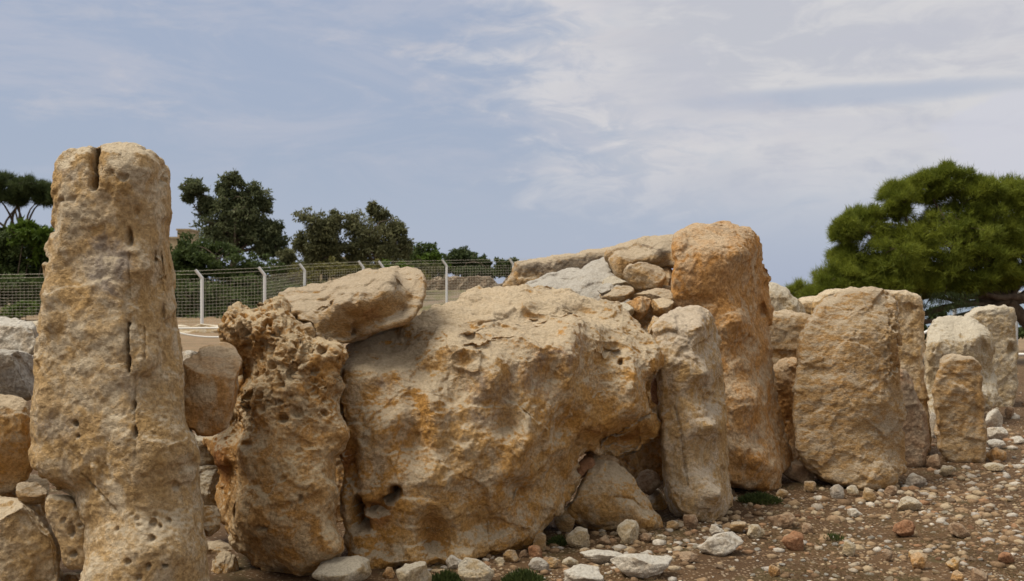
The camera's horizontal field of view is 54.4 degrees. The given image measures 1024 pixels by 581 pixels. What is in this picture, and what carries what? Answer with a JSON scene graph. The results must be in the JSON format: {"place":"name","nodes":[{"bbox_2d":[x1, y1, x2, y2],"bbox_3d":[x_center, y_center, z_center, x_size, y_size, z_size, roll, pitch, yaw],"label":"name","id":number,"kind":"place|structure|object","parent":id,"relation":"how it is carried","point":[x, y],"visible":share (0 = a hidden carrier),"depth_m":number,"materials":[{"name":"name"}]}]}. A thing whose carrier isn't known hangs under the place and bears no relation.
{"place":"outdoors","nodes":[
{"label":"outdoors","id":0,"kind":"place"},
{"bbox_2d":[0,290,1023,580],"bbox_3d":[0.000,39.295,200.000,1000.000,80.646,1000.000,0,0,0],"label":"ground","id":1,"kind":"structure","parent":0,"point":[704,564],"depth_m":6.47,"materials":[{"name":"soil"}]},
{"bbox_2d":[0,300,39,320],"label":"shrub","id":2,"kind":"object","parent":1,"relation":"on","point":[22,309],"visible":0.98,"depth_m":45.62,"materials":[{"name":"green plant"}]},
{"bbox_2d":[0,271,43,313],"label":"shrub","id":3,"kind":"object","parent":1,"relation":"on","point":[13,289],"visible":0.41,"depth_m":49.72,"materials":[{"name":"green plant"}]},
{"bbox_2d":[0,224,48,278],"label":"leafy tree","id":4,"kind":"object","parent":1,"relation":"on","point":[9,258],"visible":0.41,"depth_m":53.25,"materials":[{"name":"green plant"}]},
{"bbox_2d":[0,474,49,513],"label":"boulder","id":5,"kind":"object","parent":1,"relation":"on","point":[44,482],"visible":0.12,"depth_m":5.55,"materials":[{"name":"stone"}]},
{"bbox_2d":[0,394,32,493],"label":"boulder","id":6,"kind":"object","parent":5,"relation":"on","point":[15,445],"visible":0.82,"depth_m":5.09,"materials":[{"name":"stone"}]},
{"bbox_2d":[0,349,33,400],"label":"boulder","id":7,"kind":"object","parent":6,"relation":"on","point":[16,374],"visible":0.68,"depth_m":5.53,"materials":[{"name":"grey stone"}]},
{"bbox_2d":[0,317,38,354],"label":"boulder","id":8,"kind":"object","parent":7,"relation":"on","point":[17,334],"visible":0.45,"depth_m":5.92,"materials":[{"name":"white stone"}]},
{"bbox_2d":[0,168,52,306],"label":"umbrella pine","id":9,"kind":"object","parent":1,"relation":"on","point":[22,191],"visible":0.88,"depth_m":54.50,"materials":[{"name":"green plant"}]},
{"bbox_2d":[3,215,54,279],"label":"leafy tree","id":10,"kind":"object","parent":1,"relation":"on","point":[33,235],"visible":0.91,"depth_m":52.58,"materials":[{"name":"green plant"}]},
{"bbox_2d":[0,496,62,580],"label":"boulder","id":11,"kind":"object","parent":1,"relation":"on","point":[30,550],"visible":0.9,"depth_m":4.78,"materials":[{"name":"stone"}]},
{"bbox_2d":[16,482,47,504],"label":"stone","id":12,"kind":"object","parent":11,"relation":"on","point":[30,493],"visible":0.99,"depth_m":4.88,"materials":[{"name":"beige stone"}]},
{"bbox_2d":[45,494,84,569],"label":"pitted stone","id":13,"kind":"object","parent":1,"relation":"on","point":[64,520],"visible":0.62,"depth_m":4.76,"materials":[{"name":"stone"}]},
{"bbox_2d":[28,142,209,580],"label":"standing stone","id":14,"kind":"object","parent":1,"relation":"on","point":[114,451],"visible":1,"depth_m":4.71,"materials":[{"name":"stone"}]},
{"bbox_2d":[203,505,220,536],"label":"gap stone","id":15,"kind":"object","parent":14,"relation":"attached to","point":[212,519],"visible":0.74,"depth_m":5.40,"materials":[{"name":"stone"}]},
{"bbox_2d":[183,342,242,436],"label":"wedged block","id":16,"kind":"structure","parent":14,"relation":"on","point":[211,385],"depth_m":5.18,"materials":[{"name":"beige stone"}]},
{"bbox_2d":[169,229,198,250],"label":"stone building","id":17,"kind":"structure","parent":1,"relation":"on","point":[173,241],"depth_m":80.00,"materials":[{"name":"grey"}]},
{"bbox_2d":[178,324,217,332],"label":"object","id":18,"kind":"structure","parent":1,"relation":"on","point":[199,330],"depth_m":37.63,"materials":[{"name":"stone"}]},
{"bbox_2d":[199,464,219,505],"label":"gap stone","id":19,"kind":"object","parent":1,"relation":"on","point":[209,477],"visible":0.27,"depth_m":6.28,"materials":[{"name":"stone"}]},
{"bbox_2d":[195,433,218,465],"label":"gap stone","id":20,"kind":"object","parent":19,"relation":"on","point":[206,457],"visible":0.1,"depth_m":6.33,"materials":[{"name":"stone"}]},
{"bbox_2d":[207,540,232,553],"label":"gap stone","id":21,"kind":"object","parent":1,"relation":"on","point":[216,546],"visible":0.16,"depth_m":6.12,"materials":[{"name":"stone"}]},
{"bbox_2d":[211,551,238,573],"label":"gap stone","id":22,"kind":"object","parent":1,"relation":"on","point":[224,561],"visible":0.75,"depth_m":5.67,"materials":[{"name":"stone"}]},
{"bbox_2d":[177,168,292,266],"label":"eucalyptus","id":23,"kind":"object","parent":1,"relation":"on","point":[233,217],"visible":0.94,"depth_m":65.42,"materials":[{"name":"green plant"}]},
{"bbox_2d":[170,232,301,304],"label":"leafy tree","id":24,"kind":"object","parent":1,"relation":"on","point":[188,257],"visible":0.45,"depth_m":56.33,"materials":[{"name":"green plant"}]},
{"bbox_2d":[174,272,312,318],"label":"shrub","id":25,"kind":"object","parent":1,"relation":"on","point":[186,293],"visible":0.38,"depth_m":48.67,"materials":[{"name":"green plant"}]},
{"bbox_2d":[1,258,515,324],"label":"wire fence","id":26,"kind":"object","parent":1,"relation":"on","point":[202,291],"visible":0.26,"depth_m":43.95,"materials":[{"name":"metal"}]},
{"bbox_2d":[202,295,349,576],"bbox_3d":[-1.382,0.880,5.930,0.755,1.702,1.320,0,0,-24],"label":"honeycomb stone","id":27,"kind":"object","parent":1,"relation":"on","point":[276,448],"visible":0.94,"depth_m":5.53,"materials":[{"name":"stone"}]},
{"bbox_2d":[269,248,304,284],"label":"shrub","id":28,"kind":"object","parent":1,"relation":"on","point":[287,256],"visible":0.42,"depth_m":63.64,"materials":[{"name":"green plant"}]},
{"bbox_2d":[289,206,351,279],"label":"eucalyptus","id":29,"kind":"object","parent":1,"relation":"on","point":[321,236],"visible":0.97,"depth_m":71.52,"materials":[{"name":"green plant"}]},
{"bbox_2d":[334,456,343,522],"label":"gap stone","id":30,"kind":"object","parent":1,"relation":"on","point":[339,477],"visible":0.02,"depth_m":6.92,"materials":[{"name":"stone"}]},
{"bbox_2d":[312,555,371,580],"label":"boulder","id":31,"kind":"object","parent":1,"relation":"on","point":[353,568],"visible":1,"depth_m":5.34,"materials":[{"name":"stone"}]},
{"bbox_2d":[288,255,431,286],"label":"shrub","id":32,"kind":"object","parent":1,"relation":"on","point":[331,269],"visible":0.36,"depth_m":61.76,"materials":[{"name":"green plant"}]},
{"bbox_2d":[298,256,444,278],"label":"shrub","id":33,"kind":"object","parent":1,"relation":"on","point":[426,268],"visible":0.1,"depth_m":77.38,"materials":[{"name":"green plant"}]},
{"bbox_2d":[341,200,414,265],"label":"eucalyptus","id":34,"kind":"object","parent":1,"relation":"on","point":[366,243],"visible":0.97,"depth_m":72.56,"materials":[{"name":"green plant"}]},
{"bbox_2d":[396,561,431,580],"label":"boulder","id":35,"kind":"object","parent":1,"relation":"on","point":[417,571],"visible":1,"depth_m":5.29,"materials":[{"name":"stone"}]},
{"bbox_2d":[402,241,436,264],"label":"leafy tree","id":36,"kind":"object","parent":1,"relation":"on","point":[421,248],"visible":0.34,"depth_m":91.38,"materials":[{"name":"green plant"}]},
{"bbox_2d":[414,247,451,272],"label":"leafy tree","id":37,"kind":"object","parent":1,"relation":"on","point":[432,257],"visible":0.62,"depth_m":89.49,"materials":[{"name":"green plant"}]},
{"bbox_2d":[431,567,466,580],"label":"weed","id":38,"kind":"object","parent":1,"relation":"on","point":[446,575],"visible":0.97,"depth_m":5.41,"materials":[{"name":"green plant"}]},
{"bbox_2d":[441,246,486,276],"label":"leafy tree","id":39,"kind":"object","parent":1,"relation":"on","point":[461,256],"visible":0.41,"depth_m":96.90,"materials":[{"name":"green plant"}]},
{"bbox_2d":[434,260,496,277],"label":"shrub","id":40,"kind":"object","parent":1,"relation":"on","point":[470,269],"visible":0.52,"depth_m":94.06,"materials":[{"name":"green plant"}]},
{"bbox_2d":[426,275,507,289],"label":"drystone wall","id":41,"kind":"structure","parent":1,"relation":"on","point":[436,284],"depth_m":85.33,"materials":[{"name":"stone"}]},
{"bbox_2d":[339,284,664,568],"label":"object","id":42,"kind":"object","parent":1,"relation":"on","point":[479,420],"depth_m":6.03,"materials":[{"name":"stone"}]},
{"bbox_2d":[278,266,426,343],"bbox_3d":[-1.034,0.078,6.650,0.994,0.507,1.566,0,0,0],"label":"boulder","id":43,"kind":"object","parent":42,"relation":"on","point":[363,304],"visible":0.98,"depth_m":6.03,"materials":[{"name":"beige stone"}]},
{"bbox_2d":[493,257,518,277],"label":"leafy tree","id":44,"kind":"object","parent":1,"relation":"on","point":[505,265],"visible":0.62,"depth_m":92.77,"materials":[{"name":"green plant"}]},
{"bbox_2d":[497,566,547,580],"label":"weed","id":45,"kind":"object","parent":1,"relation":"on","point":[526,574],"visible":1,"depth_m":5.41,"materials":[{"name":"green plant"}]},
{"bbox_2d":[528,557,548,570],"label":"loose stone","id":46,"kind":"object","parent":1,"relation":"on","point":[538,563],"visible":0.86,"depth_m":5.64,"materials":[{"name":"grey stone"}]},
{"bbox_2d":[502,247,608,286],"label":"long slab","id":47,"kind":"structure","parent":1,"relation":"on","point":[524,271],"depth_m":10.21,"materials":[{"name":"beige stone"}]},
{"bbox_2d":[546,534,567,545],"bbox_3d":[0.285,1.569,6.247,0.166,0.098,0.143,0,0,0],"label":"weed","id":48,"kind":"object","parent":1,"relation":"on","point":[559,540],"visible":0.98,"depth_m":6.23,"materials":[{"name":"green plant"}]},
{"bbox_2d":[566,527,589,547],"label":"loose stone","id":49,"kind":"object","parent":1,"relation":"on","point":[577,537],"visible":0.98,"depth_m":6.15,"materials":[{"name":"stone"}]},
{"bbox_2d":[563,564,603,580],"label":"flat stone","id":50,"kind":"object","parent":1,"relation":"on","point":[581,572],"visible":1,"depth_m":5.35,"materials":[{"name":"white stone"}]},
{"bbox_2d":[580,549,621,563],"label":"flat stone","id":51,"kind":"object","parent":1,"relation":"on","point":[597,556],"visible":0.77,"depth_m":5.79,"materials":[{"name":"white stone"}]},
{"bbox_2d":[567,459,662,530],"bbox_3d":[0.686,1.425,6.779,0.673,0.571,0.560,0,0,0],"label":"boulder","id":52,"kind":"object","parent":1,"relation":"on","point":[610,495],"visible":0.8,"depth_m":6.54,"materials":[{"name":"stone"}]},
{"bbox_2d":[577,455,594,478],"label":"jammed stone","id":53,"kind":"object","parent":52,"relation":"on","point":[586,463],"visible":0.72,"depth_m":6.63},
{"bbox_2d":[617,519,638,543],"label":"loose stone","id":54,"kind":"object","parent":1,"relation":"on","point":[628,531],"visible":1,"depth_m":6.21,"materials":[{"name":"stone"}]},
{"bbox_2d":[618,434,662,479],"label":"jammed stone","id":55,"kind":"object","parent":1,"relation":"on","point":[644,457],"visible":0.12,"depth_m":8.43,"materials":[{"name":"stone"}]},
{"bbox_2d":[641,328,656,412],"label":"rubble stone","id":56,"kind":"object","parent":55,"relation":"on","point":[648,386],"visible":0.02,"depth_m":7.92,"materials":[{"name":"stone"}]},
{"bbox_2d":[525,257,629,302],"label":"grey slab","id":57,"kind":"structure","parent":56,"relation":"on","point":[588,279],"depth_m":8.80,"materials":[{"name":"stone"}]},
{"bbox_2d":[602,275,630,285],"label":"rubble stone","id":58,"kind":"object","parent":57,"relation":"on","point":[613,280],"visible":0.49,"depth_m":8.58,"materials":[{"name":"stone"}]},
{"bbox_2d":[600,285,633,302],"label":"rubble stone","id":59,"kind":"object","parent":56,"relation":"on","point":[622,293],"visible":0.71,"depth_m":7.94,"materials":[{"name":"beige stone"}]},
{"bbox_2d":[610,553,671,577],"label":"flat stone","id":60,"kind":"object","parent":1,"relation":"on","point":[636,565],"visible":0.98,"depth_m":5.44,"materials":[{"name":"white stone"}]},
{"bbox_2d":[629,284,659,327],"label":"rubble stone","id":61,"kind":"object","parent":1,"relation":"on","point":[647,318],"visible":0.03,"depth_m":9.00,"materials":[{"name":"beige stone"}]},
{"bbox_2d":[604,234,673,279],"bbox_3d":[1.296,-0.317,9.073,0.919,0.454,0.977,0,0,0],"label":"capstone","id":62,"kind":"object","parent":61,"relation":"on","point":[656,250],"visible":0.52,"depth_m":8.85,"materials":[{"name":"beige stone"}]},
{"bbox_2d":[647,489,666,509],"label":"jammed stone","id":63,"kind":"object","parent":1,"relation":"on","point":[656,498],"visible":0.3,"depth_m":7.33,"materials":[{"name":"stone"}]},
{"bbox_2d":[636,469,660,495],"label":"jammed stone","id":64,"kind":"object","parent":63,"relation":"on","point":[648,482],"visible":0.95,"depth_m":7.23,"materials":[{"name":"stone"}]},
{"bbox_2d":[679,551,697,562],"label":"loose stone","id":65,"kind":"object","parent":1,"relation":"on","point":[689,556],"visible":0.91,"depth_m":5.77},
{"bbox_2d":[651,305,732,520],"bbox_3d":[1.294,0.906,7.160,0.635,1.602,0.814,0,0,0],"label":"pillar stone","id":66,"kind":"object","parent":1,"relation":"on","point":[691,410],"visible":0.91,"depth_m":6.86,"materials":[{"name":"stone"}]},
{"bbox_2d":[643,321,650,332],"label":"rubble stone","id":67,"kind":"object","parent":66,"relation":"on","point":[646,325],"visible":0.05,"depth_m":7.68,"materials":[{"name":"stone"}]},
{"bbox_2d":[626,296,650,319],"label":"rubble stone","id":68,"kind":"object","parent":67,"relation":"on","point":[640,305],"visible":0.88,"depth_m":7.66,"materials":[{"name":"orange stone"}]},
{"bbox_2d":[651,298,673,315],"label":"rubble stone","id":69,"kind":"object","parent":67,"relation":"on","point":[660,306],"visible":0.89,"depth_m":7.61,"materials":[{"name":"stone"}]},
{"bbox_2d":[697,532,743,555],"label":"flat stone","id":70,"kind":"object","parent":1,"relation":"on","point":[723,544],"visible":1,"depth_m":5.96,"materials":[{"name":"white stone"}]},
{"bbox_2d":[671,220,793,491],"bbox_3d":[1.803,0.552,8.231,1.073,2.282,1.137,0,0,0],"label":"standing stone","id":71,"kind":"object","parent":1,"relation":"on","point":[720,273],"visible":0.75,"depth_m":7.88,"materials":[{"name":"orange stone"}]},
{"bbox_2d":[633,288,673,305],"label":"rubble stone","id":72,"kind":"object","parent":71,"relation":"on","point":[655,293],"visible":0.49,"depth_m":7.91,"materials":[{"name":"beige stone"}]},
{"bbox_2d":[662,285,670,289],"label":"rubble stone","id":73,"kind":"object","parent":71,"relation":"on","point":[666,287],"visible":0.2,"depth_m":8.24,"materials":[{"name":"stone"}]},
{"bbox_2d":[623,262,665,289],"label":"rubble stone","id":74,"kind":"object","parent":73,"relation":"on","point":[643,275],"visible":0.98,"depth_m":8.17,"materials":[{"name":"beige stone"}]},
{"bbox_2d":[747,524,764,538],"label":"loose stone","id":75,"kind":"object","parent":1,"relation":"on","point":[755,531],"visible":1,"depth_m":6.38,"materials":[{"name":"stone"}]},
{"bbox_2d":[736,490,783,504],"bbox_3d":[1.847,1.552,7.445,0.360,0.115,0.303,0,0,0],"label":"weed","id":76,"kind":"object","parent":1,"relation":"on","point":[757,497],"visible":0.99,"depth_m":7.40,"materials":[{"name":"green plant"}]},
{"bbox_2d":[499,468,1023,580],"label":"ground litter","id":77,"kind":"object","parent":1,"relation":"on","point":[860,578],"visible":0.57,"depth_m":6.17,"materials":[{"name":"gravel"}]},
{"bbox_2d":[767,513,795,528],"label":"loose stone","id":78,"kind":"object","parent":1,"relation":"on","point":[785,521],"visible":0.99,"depth_m":6.69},
{"bbox_2d":[773,357,799,460],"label":"gap stone","id":79,"kind":"object","parent":1,"relation":"on","point":[785,373],"visible":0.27,"depth_m":9.00,"materials":[{"name":"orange stone"}]},
{"bbox_2d":[769,282,805,312],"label":"white boulder","id":80,"kind":"object","parent":1,"relation":"on","point":[781,297],"visible":0.24,"depth_m":10.56,"materials":[{"name":"stone"}]},
{"bbox_2d":[769,309,810,363],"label":"back stone","id":81,"kind":"object","parent":1,"relation":"on","point":[786,327],"visible":0.15,"depth_m":9.90,"materials":[{"name":"beige stone"}]},
{"bbox_2d":[782,531,803,550],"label":"loose stone","id":82,"kind":"object","parent":1,"relation":"on","point":[792,541],"visible":0.99,"depth_m":6.16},
{"bbox_2d":[785,276,810,297],"bbox_3d":[7.009,0.622,24.049,1.208,2.077,0.994,0,0,0],"label":"shrub","id":83,"kind":"object","parent":1,"relation":"on","point":[796,285],"visible":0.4,"depth_m":23.83,"materials":[{"name":"green plant"}]},
{"bbox_2d":[782,460,814,482],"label":"loose stone","id":84,"kind":"object","parent":1,"relation":"on","point":[797,471],"visible":0.75,"depth_m":8.15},
{"bbox_2d":[798,296,814,314],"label":"stone","id":85,"kind":"object","parent":1,"relation":"on","point":[806,302],"visible":0.23,"depth_m":11.01,"materials":[{"name":"stone"}]},
{"bbox_2d":[830,484,844,498],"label":"loose stone","id":86,"kind":"object","parent":1,"relation":"on","point":[837,491],"visible":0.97,"depth_m":7.61,"materials":[{"name":"grey stone"}]},
{"bbox_2d":[842,540,855,556],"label":"loose stone","id":87,"kind":"object","parent":1,"relation":"on","point":[849,549],"visible":1,"depth_m":6.01,"materials":[{"name":"stone"}]},
{"bbox_2d":[792,286,906,490],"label":"wide slab","id":88,"kind":"structure","parent":1,"relation":"on","point":[849,413],"depth_m":8.01,"materials":[{"name":"beige stone"}]},
{"bbox_2d":[811,287,931,454],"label":"back block","id":89,"kind":"structure","parent":1,"relation":"on","point":[911,319],"depth_m":9.60,"materials":[{"name":"stone"}]},
{"bbox_2d":[892,519,915,536],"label":"loose stone","id":90,"kind":"object","parent":1,"relation":"on","point":[904,527],"visible":1,"depth_m":6.53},
{"bbox_2d":[796,155,1023,328],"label":"pine tree","id":91,"kind":"object","parent":1,"relation":"on","point":[978,228],"visible":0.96,"depth_m":21.54,"materials":[{"name":"green plant"}]},
{"bbox_2d":[897,496,922,510],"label":"loose stone","id":92,"kind":"object","parent":1,"relation":"on","point":[909,503],"visible":0.98,"depth_m":7.27,"materials":[{"name":"stone"}]},
{"bbox_2d":[900,369,929,467],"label":"pointed stone","id":93,"kind":"object","parent":1,"relation":"on","point":[915,428],"visible":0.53,"depth_m":9.01,"materials":[{"name":"stone"}]},
{"bbox_2d":[905,473,926,487],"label":"loose stone","id":94,"kind":"object","parent":1,"relation":"on","point":[914,479],"visible":0.91,"depth_m":8.10,"materials":[{"name":"grey stone"}]},
{"bbox_2d":[910,552,927,568],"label":"loose stone","id":95,"kind":"object","parent":1,"relation":"on","point":[918,560],"visible":0.96,"depth_m":5.71,"materials":[{"name":"beige stone"}]},
{"bbox_2d":[926,454,939,468],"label":"loose stone","id":96,"kind":"object","parent":1,"relation":"on","point":[933,461],"visible":0.94,"depth_m":8.97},
{"bbox_2d":[931,353,986,462],"bbox_3d":[4.210,1.142,9.474,0.535,1.075,0.411,0,0,0],"label":"standing stone","id":97,"kind":"object","parent":1,"relation":"on","point":[960,427],"visible":0.94,"depth_m":9.30,"materials":[{"name":"beige stone"}]},
{"bbox_2d":[948,522,970,537],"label":"loose stone","id":98,"kind":"object","parent":1,"relation":"on","point":[959,530],"visible":1,"depth_m":6.46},
{"bbox_2d":[924,315,998,415],"bbox_3d":[5.490,1.002,12.182,0.852,1.375,1.250,0,0,20],"label":"pale standing stone","id":99,"kind":"object","parent":1,"relation":"on","point":[963,335],"visible":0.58,"depth_m":12.00,"materials":[{"name":"stone"}]},
{"bbox_2d":[971,568,987,580],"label":"loose stone","id":100,"kind":"object","parent":1,"relation":"on","point":[978,574],"visible":1,"depth_m":5.44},
{"bbox_2d":[964,304,1018,406],"bbox_3d":[6.539,0.975,13.907,0.851,1.568,0.669,0,0,0],"label":"pale standing stone","id":101,"kind":"object","parent":1,"relation":"on","point":[999,322],"visible":0.45,"depth_m":13.60,"materials":[{"name":"stone"}]},
{"bbox_2d":[985,409,1002,426],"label":"loose stone","id":102,"kind":"object","parent":1,"relation":"on","point":[994,417],"visible":0.87,"depth_m":11.54,"materials":[{"name":"white stone"}]},
{"bbox_2d":[986,447,1006,460],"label":"loose stone","id":103,"kind":"object","parent":1,"relation":"on","point":[995,453],"visible":0.96,"depth_m":9.37,"materials":[{"name":"orange stone"}]},
{"bbox_2d":[987,427,1007,439],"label":"loose stone","id":104,"kind":"object","parent":1,"relation":"on","point":[999,433],"visible":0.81,"depth_m":10.66,"materials":[{"name":"white stone"}]},
{"bbox_2d":[0,0,1023,290],"label":"sky","id":105,"kind":"structure","parent":0,"point":[505,129],"materials":[{"name":"blue"}]},
{"bbox_2d":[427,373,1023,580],"bbox_3d":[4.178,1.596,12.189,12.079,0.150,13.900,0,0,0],"label":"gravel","id":106,"kind":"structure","parent":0,"point":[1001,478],"depth_m":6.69,"materials":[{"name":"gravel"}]},
{"bbox_2d":[458,557,494,580],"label":"boulder","id":107,"kind":"object","parent":106,"relation":"on","point":[471,569],"visible":1,"depth_m":5.41,"materials":[{"name":"stone"}]},
{"bbox_2d":[533,533,545,551],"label":"loose stone","id":108,"kind":"object","parent":106,"relation":"on","point":[540,539],"visible":0.79,"depth_m":6.09,"materials":[{"name":"beige stone"}]},
{"bbox_2d":[554,504,574,531],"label":"loose stone","id":109,"kind":"object","parent":106,"relation":"on","point":[565,521],"visible":0.77,"depth_m":6.58,"materials":[{"name":"beige stone"}]},
{"bbox_2d":[683,514,697,528],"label":"loose stone","id":110,"kind":"object","parent":106,"relation":"on","point":[690,521],"visible":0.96,"depth_m":6.58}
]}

